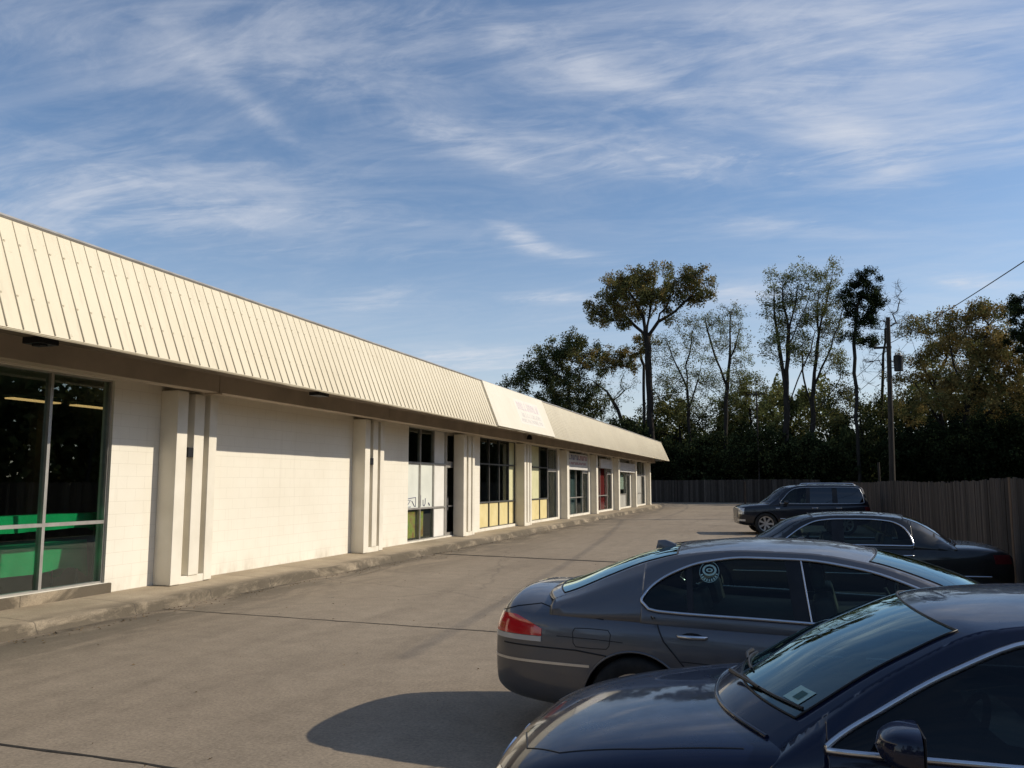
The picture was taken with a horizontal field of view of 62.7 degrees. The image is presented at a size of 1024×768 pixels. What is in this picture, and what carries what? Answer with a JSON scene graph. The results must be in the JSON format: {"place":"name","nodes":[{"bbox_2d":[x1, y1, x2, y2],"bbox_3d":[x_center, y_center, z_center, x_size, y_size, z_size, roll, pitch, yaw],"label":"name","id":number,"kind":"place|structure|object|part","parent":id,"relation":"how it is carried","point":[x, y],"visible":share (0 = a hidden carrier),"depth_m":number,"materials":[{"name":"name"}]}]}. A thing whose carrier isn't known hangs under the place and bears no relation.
{"place":"outdoors","nodes":[
{"label":"outdoors","id":0,"kind":"place"},
{"bbox_2d":[0,504,661,641],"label":"sidewalk","id":1,"kind":"structure","parent":0,"point":[24,622],"depth_m":14.76,"materials":[{"name":"concrete"}]},
{"bbox_2d":[0,502,759,767],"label":"parking lot","id":2,"kind":"structure","parent":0,"point":[284,691],"depth_m":8.68,"materials":[{"name":"concrete"}]},
{"bbox_2d":[55,531,545,633],"bbox_3d":[-2.463,4.436,21.370,0.318,0.030,27.768,-2,-7,17],"label":"kerb rubble","id":3,"kind":"object","parent":2,"relation":"on","point":[286,584],"visible":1,"depth_m":15.56,"materials":[{"name":"concrete"}]},
{"bbox_2d":[0,524,717,767],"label":"pavement joint","id":4,"kind":"object","parent":2,"relation":"on","point":[64,752],"visible":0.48,"depth_m":6.16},
{"bbox_2d":[497,537,981,702],"bbox_3d":[2.458,1.933,6.361,5.033,1.488,2.243,-3,-7,20],"label":"parked car","id":5,"kind":"object","parent":2,"relation":"on","point":[667,604],"visible":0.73,"depth_m":6.02,"materials":[{"name":"grey paint"}]},
{"bbox_3d":[0.573,1.841,6.081,0.291,0.143,0.024,-3,-7,22],"label":"fuel door","id":6,"kind":"part","parent":5,"relation":"part of","materials":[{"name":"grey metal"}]},
{"bbox_3d":[0.975,1.486,6.973,0.990,0.344,1.392,-3,-7,20],"label":"rear window","id":7,"kind":"part","parent":5,"relation":"part of","materials":[{"name":"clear glass"}]},
{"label":"side window","id":8,"kind":"part","parent":5,"relation":"part of","materials":[{"name":"black glass"}]},
{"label":"side window","id":9,"kind":"part","parent":5,"relation":"part of","materials":[{"name":"black glass"}]},
{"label":"side window","id":10,"kind":"part","parent":5,"relation":"part of","materials":[{"name":"black glass"}]},
{"bbox_2d":[744,481,745,503],"bbox_3d":[13.780,6.766,49.729,0.100,2.040,0.100,-2,-7,17],"label":"wooden post","id":11,"kind":"object","parent":2,"relation":"on","point":[744,492],"visible":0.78,"depth_m":49.72,"materials":[{"name":"brown wood"}]},
{"bbox_2d":[495,583,1023,767],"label":"parked car","id":12,"kind":"object","parent":2,"relation":"on","point":[929,677],"visible":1,"depth_m":3.26,"materials":[{"name":"blue paint"}]},
{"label":"side window","id":13,"kind":"part","parent":12,"relation":"part of","materials":[{"name":"glass"}]},
{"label":"side window","id":14,"kind":"part","parent":12,"relation":"part of","materials":[{"name":"black glass"}]},
{"bbox_2d":[733,483,869,532],"bbox_3d":[11.022,4.768,32.310,4.780,1.931,2.406,-1,-7,7],"label":"parked suv","id":15,"kind":"object","parent":2,"relation":"on","point":[779,504],"visible":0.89,"depth_m":31.48,"materials":[{"name":"blue paint"}]},
{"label":"side window","id":16,"kind":"part","parent":15,"relation":"part of","materials":[{"name":"black glass"}]},
{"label":"side window","id":17,"kind":"part","parent":15,"relation":"part of","materials":[{"name":"black glass"}]},
{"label":"side window","id":18,"kind":"part","parent":15,"relation":"part of","materials":[{"name":"black glass"}]},
{"bbox_2d":[658,511,1014,583],"bbox_3d":[5.156,2.865,14.126,5.467,1.455,2.343,-2,-7,17],"label":"parked car","id":19,"kind":"object","parent":2,"relation":"on","point":[982,563],"visible":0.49,"depth_m":13.07,"materials":[{"name":"black paint"}]},
{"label":"side window","id":20,"kind":"part","parent":19,"relation":"part of","materials":[{"name":"black glass"}]},
{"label":"side window","id":21,"kind":"part","parent":19,"relation":"part of","materials":[{"name":"black glass"}]},
{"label":"rear window","id":22,"kind":"part","parent":19,"relation":"part of","materials":[{"name":"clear glass"}]},
{"bbox_2d":[0,0,1023,442],"label":"sky","id":23,"kind":"structure","parent":0,"point":[449,184],"materials":[{"name":"blue"}]},
{"bbox_2d":[651,502,678,505],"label":"end pavement","id":24,"kind":"structure","parent":0,"point":[662,503],"depth_m":79.92,"materials":[{"name":"concrete"}]},
{"bbox_2d":[661,501,740,502],"bbox_3d":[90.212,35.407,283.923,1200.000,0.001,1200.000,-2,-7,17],"label":"ground","id":25,"kind":"structure","parent":0,"point":[722,502],"depth_m":84.74,"materials":[{"name":"grey plant"}]},
{"bbox_2d":[0,212,668,610],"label":"strip mall","id":26,"kind":"structure","parent":25,"relation":"on","point":[210,438],"depth_m":16.89,"materials":[{"name":"paint"}]},
{"bbox_2d":[2,394,63,403],"bbox_3d":[-9.458,0.299,16.640,0.260,0.090,1.200,-2,-7,17],"label":"ceiling light","id":27,"kind":"object","parent":26,"relation":"attached to","point":[20,397],"visible":1,"depth_m":16.43,"materials":[{"name":"beige plastic"}]},
{"bbox_2d":[22,336,58,346],"bbox_3d":[-5.971,-0.524,10.660,0.280,0.115,0.303,-2,-7,17],"label":"light fixture","id":28,"kind":"object","parent":26,"relation":"attached to","point":[37,341],"visible":0.96,"depth_m":10.55,"materials":[{"name":"black plastic"}]},
{"bbox_2d":[0,363,112,596],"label":"window","id":29,"kind":"structure","parent":26,"relation":"in","point":[43,485],"depth_m":12.46,"materials":[{"name":"metal"}]},
{"bbox_2d":[50,568,77,586],"bbox_3d":[-8.045,2.654,11.332,0.620,0.780,5.220,-2,-7,17],"label":"display table","id":30,"kind":"object","parent":26,"relation":"on","point":[51,577],"visible":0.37,"depth_m":13.73,"materials":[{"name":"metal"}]},
{"bbox_2d":[0,539,87,577],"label":"tablecloth","id":31,"kind":"object","parent":30,"relation":"on","point":[60,556],"visible":0.91,"depth_m":13.03,"materials":[{"name":"green fabric"}]},
{"bbox_2d":[67,401,102,408],"bbox_3d":[-8.984,0.475,18.132,0.260,0.090,1.250,-2,-7,17],"label":"ceiling light","id":32,"kind":"object","parent":26,"relation":"attached to","point":[85,404],"visible":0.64,"depth_m":17.74,"materials":[{"name":"beige plastic"}]},
{"bbox_2d":[91,527,95,581],"bbox_3d":[-7.560,2.474,11.663,0.260,1.215,4.900,-2,-7,17],"label":"display table","id":33,"kind":"object","parent":26,"relation":"on","point":[93,546],"visible":0.14,"depth_m":13.89,"materials":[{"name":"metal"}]},
{"bbox_2d":[0,512,96,533],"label":"tablecloth","id":34,"kind":"object","parent":33,"relation":"on","point":[32,519],"visible":0.54,"depth_m":12.84,"materials":[{"name":"green fabric"}]},
{"bbox_2d":[309,392,328,396],"bbox_3d":[-3.913,0.210,17.062,0.230,0.075,0.395,-2,-7,17],"label":"light fixture","id":35,"kind":"object","parent":26,"relation":"attached to","point":[318,394],"visible":0.84,"depth_m":16.92,"materials":[{"name":"black plastic"}]},
{"bbox_2d":[407,426,445,541],"bbox_3d":[-2.636,3.045,25.713,0.100,3.330,3.020,-2,-7,17],"label":"window","id":36,"kind":"structure","parent":26,"relation":"in","point":[426,480],"depth_m":26.11,"materials":[{"name":"metal"}]},
{"bbox_2d":[445,432,455,535],"bbox_3d":[-2.019,3.274,27.655,0.100,3.330,1.081,-2,-7,17],"label":"shop door","id":37,"kind":"structure","parent":26,"relation":"in","point":[448,464],"depth_m":27.27,"materials":[{"name":"metal"}]},
{"bbox_2d":[480,437,514,528],"bbox_3d":[-0.581,3.778,32.189,0.100,3.270,4.419,-2,-7,17],"label":"window","id":38,"kind":"structure","parent":26,"relation":"in","point":[492,513],"depth_m":32.48,"materials":[{"name":"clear glass"}]},
{"bbox_2d":[513,398,545,428],"bbox_3d":[0.657,1.114,31.166,0.027,0.980,3.206,-24,-13,14],"label":"fascia sign","id":39,"kind":"object","parent":26,"relation":"attached to","point":[529,413],"visible":1,"depth_m":31.04,"materials":[{"name":"white"}]},
{"bbox_2d":[526,444,547,520],"bbox_3d":[1.022,4.373,37.240,0.100,3.270,3.955,-2,-7,17],"label":"window","id":40,"kind":"structure","parent":26,"relation":"in","point":[539,505],"depth_m":37.63,"materials":[{"name":"yellow glass"}]},
{"bbox_2d":[546,448,556,517],"bbox_3d":[1.872,4.718,39.912,0.100,3.330,1.695,-2,-7,17],"label":"shop door","id":41,"kind":"structure","parent":26,"relation":"in","point":[555,450],"depth_m":40.60,"materials":[{"name":"metal"}]},
{"bbox_2d":[569,451,582,514],"bbox_3d":[3.163,5.167,43.983,0.100,3.270,4.294,-2,-7,17],"label":"window","id":42,"kind":"structure","parent":26,"relation":"in","point":[575,484],"depth_m":44.63,"materials":[{"name":"metal"}]},
{"bbox_2d":[569,453,587,470],"bbox_3d":[3.404,3.985,43.779,0.104,0.970,4.513,-2,-7,17],"label":"hanging sign","id":43,"kind":"object","parent":26,"relation":"hanging from","point":[578,461],"visible":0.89,"depth_m":43.76,"materials":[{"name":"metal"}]},
{"bbox_2d":[582,453,587,512],"bbox_3d":[4.013,5.512,46.655,0.100,3.330,1.356,-2,-7,17],"label":"shop door","id":44,"kind":"structure","parent":26,"relation":"in","point":[583,472],"depth_m":47.12,"materials":[{"name":"metal"}]},
{"bbox_2d":[598,455,606,510],"bbox_3d":[5.253,5.943,50.566,0.100,3.270,4.294,-2,-7,17],"label":"window","id":45,"kind":"structure","parent":26,"relation":"in","point":[599,495],"depth_m":50.70,"materials":[{"name":"glass"}]},
{"bbox_2d":[599,459,611,468],"bbox_3d":[5.665,4.725,50.912,0.104,0.770,3.397,-2,-7,17],"label":"hanging sign","id":46,"kind":"object","parent":26,"relation":"hanging from","point":[605,463],"visible":0.93,"depth_m":50.61,"materials":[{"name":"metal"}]},
{"bbox_2d":[607,457,611,508],"bbox_3d":[6.103,6.288,53.238,0.100,3.330,1.356,-2,-7,17],"label":"shop door","id":47,"kind":"structure","parent":26,"relation":"in","point":[608,473],"depth_m":53.72,"materials":[{"name":"metal"}]},
{"bbox_2d":[620,459,626,506],"bbox_3d":[7.343,6.719,57.149,0.100,3.270,4.294,-2,-7,17],"label":"window","id":48,"kind":"structure","parent":26,"relation":"in","point":[623,501],"depth_m":58.47,"materials":[{"name":"glass"}]},
{"bbox_2d":[620,458,634,472],"bbox_3d":[8.084,5.692,58.522,0.104,0.910,6.578,-2,-7,17],"label":"hanging sign","id":49,"kind":"object","parent":26,"relation":"hanging from","point":[627,467],"visible":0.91,"depth_m":57.91,"materials":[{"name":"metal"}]},
{"bbox_2d":[626,460,629,505],"bbox_3d":[8.193,7.064,59.821,0.100,3.330,1.356,-2,-7,17],"label":"shop door","id":50,"kind":"structure","parent":26,"relation":"in","point":[626,460],"depth_m":60.28,"materials":[{"name":"metal"}]},
{"bbox_2d":[637,461,641,504],"bbox_3d":[9.433,7.494,63.731,0.100,3.270,4.294,-2,-7,17],"label":"window","id":51,"kind":"structure","parent":26,"relation":"in","point":[639,482],"depth_m":64.96,"materials":[{"name":"metal"}]},
{"bbox_2d":[641,462,644,503],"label":"shop door","id":52,"kind":"structure","parent":26,"relation":"in","point":[641,462],"depth_m":66.93,"materials":[{"name":"metal"}]},
{"bbox_2d":[495,325,621,420],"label":"dense tree","id":53,"kind":"object","parent":25,"relation":"on","point":[558,358],"visible":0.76,"depth_m":99.72,"materials":[{"name":"green plant"}]},
{"bbox_2d":[570,363,641,428],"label":"leaning tree","id":54,"kind":"object","parent":25,"relation":"on","point":[609,396],"visible":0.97,"depth_m":95.32,"materials":[{"name":"green plant"}]},
{"bbox_2d":[568,334,660,434],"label":"shade tree","id":55,"kind":"object","parent":25,"relation":"on","point":[619,360],"visible":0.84,"depth_m":96.87,"materials":[{"name":"green plant"}]},
{"bbox_2d":[608,415,648,433],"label":"shrub","id":56,"kind":"object","parent":25,"relation":"on","point":[631,426],"visible":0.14,"depth_m":90.75,"materials":[{"name":"green plant"}]},
{"bbox_2d":[583,259,717,498],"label":"spreading tree","id":57,"kind":"object","parent":25,"relation":"on","point":[622,285],"visible":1,"depth_m":93.37,"materials":[{"name":"green plant"}]},
{"bbox_2d":[611,386,722,448],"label":"leafy tree","id":58,"kind":"object","parent":25,"relation":"on","point":[662,410],"visible":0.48,"depth_m":97.32,"materials":[{"name":"green plant"}]},
{"bbox_2d":[647,438,693,491],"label":"shrub","id":59,"kind":"object","parent":25,"relation":"on","point":[664,470],"visible":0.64,"depth_m":87.40,"materials":[{"name":"green plant"}]},
{"bbox_2d":[651,307,724,498],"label":"slender tree","id":60,"kind":"object","parent":25,"relation":"on","point":[706,377],"visible":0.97,"depth_m":94.13,"materials":[{"name":"green plant"}]},
{"bbox_2d":[672,429,740,479],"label":"shrub","id":61,"kind":"object","parent":25,"relation":"on","point":[702,446],"visible":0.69,"depth_m":87.82,"materials":[{"name":"green plant"}]},
{"bbox_2d":[692,299,755,492],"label":"slender tree","id":62,"kind":"object","parent":25,"relation":"on","point":[728,371],"visible":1,"depth_m":90.92,"materials":[{"name":"green plant"}]},
{"bbox_2d":[699,387,763,446],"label":"leafy tree","id":63,"kind":"object","parent":25,"relation":"on","point":[719,405],"visible":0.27,"depth_m":98.58,"materials":[{"name":"green plant"}]},
{"bbox_2d":[651,479,819,502],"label":"wooden fence","id":64,"kind":"object","parent":25,"relation":"on","point":[716,493],"visible":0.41,"depth_m":83.80,"materials":[{"name":"brown wood"}]},
{"bbox_2d":[705,369,794,448],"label":"leafy tree","id":65,"kind":"object","parent":25,"relation":"on","point":[747,403],"visible":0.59,"depth_m":95.03,"materials":[{"name":"green plant"}]},
{"bbox_2d":[716,419,794,479],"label":"shrub","id":66,"kind":"object","parent":25,"relation":"on","point":[744,450],"visible":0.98,"depth_m":84.34,"materials":[{"name":"green plant"}]},
{"bbox_2d":[747,391,765,479],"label":"service pole","id":67,"kind":"object","parent":25,"relation":"on","point":[756,394],"visible":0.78,"depth_m":84.11,"materials":[{"name":"brown wood"}]},
{"bbox_2d":[753,387,827,438],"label":"leafy tree","id":68,"kind":"object","parent":25,"relation":"on","point":[795,409],"visible":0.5,"depth_m":95.72,"materials":[{"name":"green plant"}]},
{"bbox_2d":[754,255,830,481],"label":"forked tree","id":69,"kind":"object","parent":25,"relation":"on","point":[777,339],"visible":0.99,"depth_m":86.58,"materials":[{"name":"green plant"}]},
{"bbox_2d":[765,427,831,485],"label":"shrub","id":70,"kind":"object","parent":25,"relation":"on","point":[799,447],"visible":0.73,"depth_m":83.63,"materials":[{"name":"green plant"}]},
{"bbox_2d":[783,255,852,478],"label":"forked tree","id":71,"kind":"object","parent":25,"relation":"on","point":[826,324],"visible":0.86,"depth_m":87.23,"materials":[{"name":"green plant"}]},
{"bbox_2d":[618,341,1018,497],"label":"wood","id":72,"kind":"object","parent":25,"relation":"on","point":[777,383],"visible":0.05,"depth_m":97.20,"materials":[{"name":"green plant"}]},
{"bbox_2d":[634,412,1008,501],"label":"undergrowth","id":73,"kind":"object","parent":25,"relation":"on","point":[871,474],"visible":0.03,"depth_m":85.72,"materials":[{"name":"green plant"}]},
{"bbox_2d":[806,426,876,482],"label":"shrub","id":74,"kind":"object","parent":25,"relation":"on","point":[833,448],"visible":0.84,"depth_m":82.78,"materials":[{"name":"green plant"}]},
{"bbox_2d":[807,378,910,480],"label":"leafy tree","id":75,"kind":"object","parent":25,"relation":"on","point":[843,417],"visible":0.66,"depth_m":91.06,"materials":[{"name":"green plant"}]},
{"bbox_2d":[833,265,890,482],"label":"pine tree","id":76,"kind":"object","parent":25,"relation":"on","point":[873,297],"visible":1,"depth_m":82.39,"materials":[{"name":"green plant"}]},
{"bbox_2d":[877,462,880,481],"bbox_3d":[24.013,6.805,54.922,0.129,3.377,0.129,1,-7,-5],"label":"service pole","id":77,"kind":"object","parent":25,"relation":"on","point":[878,464],"visible":0.35,"depth_m":55.00,"materials":[{"name":"brown wood"}]},
{"bbox_2d":[859,279,913,453],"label":"bare tree","id":78,"kind":"object","parent":25,"relation":"on","point":[882,354],"visible":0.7,"depth_m":91.02,"materials":[{"name":"green plant"}]},
{"bbox_2d":[874,317,902,480],"bbox_3d":[20.755,1.895,45.977,1.440,11.243,0.473,-2,-7,17],"label":"utility pole","id":79,"kind":"object","parent":25,"relation":"on","point":[898,363],"visible":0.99,"depth_m":46.00,"materials":[{"name":"brown wood"}]},
{"bbox_2d":[793,369,883,431],"bbox_3d":[23.693,1.760,63.007,0.030,1.619,34.293,-1,-7,10],"label":"overhead wire","id":80,"kind":"object","parent":79,"relation":"attached to","point":[844,402],"visible":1,"depth_m":56.93,"materials":[{"name":"black"}]},
{"bbox_2d":[804,353,881,409],"bbox_3d":[24.204,0.363,63.010,0.030,0.801,34.172,-1,-7,12],"label":"overhead wire","id":81,"kind":"object","parent":79,"relation":"attached to","point":[851,381],"visible":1,"depth_m":55.95,"materials":[{"name":"black"}]},
{"bbox_2d":[889,261,1023,343],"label":"overhead wire","id":82,"kind":"object","parent":79,"relation":"attached to","point":[963,300],"visible":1,"depth_m":30.36,"materials":[{"name":"black"}]},
{"bbox_2d":[875,393,948,440],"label":"leafy tree","id":83,"kind":"object","parent":25,"relation":"on","point":[908,402],"visible":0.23,"depth_m":91.51,"materials":[{"name":"green plant"}]},
{"bbox_2d":[819,477,1023,582],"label":"wooden fence","id":84,"kind":"object","parent":25,"relation":"on","point":[990,511],"visible":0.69,"depth_m":17.48,"materials":[{"name":"brown wood"}]},
{"bbox_2d":[877,308,970,430],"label":"spreading tree","id":85,"kind":"object","parent":25,"relation":"on","point":[926,354],"visible":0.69,"depth_m":86.63,"materials":[{"name":"green plant"}]},
{"bbox_2d":[914,296,1023,432],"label":"spreading tree","id":86,"kind":"object","parent":25,"relation":"on","point":[997,355],"visible":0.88,"depth_m":81.04,"materials":[{"name":"green plant"}]},
{"bbox_2d":[915,375,1022,431],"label":"leafy tree","id":87,"kind":"object","parent":25,"relation":"on","point":[961,403],"visible":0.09,"depth_m":88.43,"materials":[{"name":"green plant"}]},
{"bbox_2d":[1000,291,1023,380],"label":"pine tree","id":88,"kind":"object","parent":25,"relation":"on","point":[1015,309],"visible":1,"depth_m":76.69,"materials":[{"name":"green plant"}]}
]}

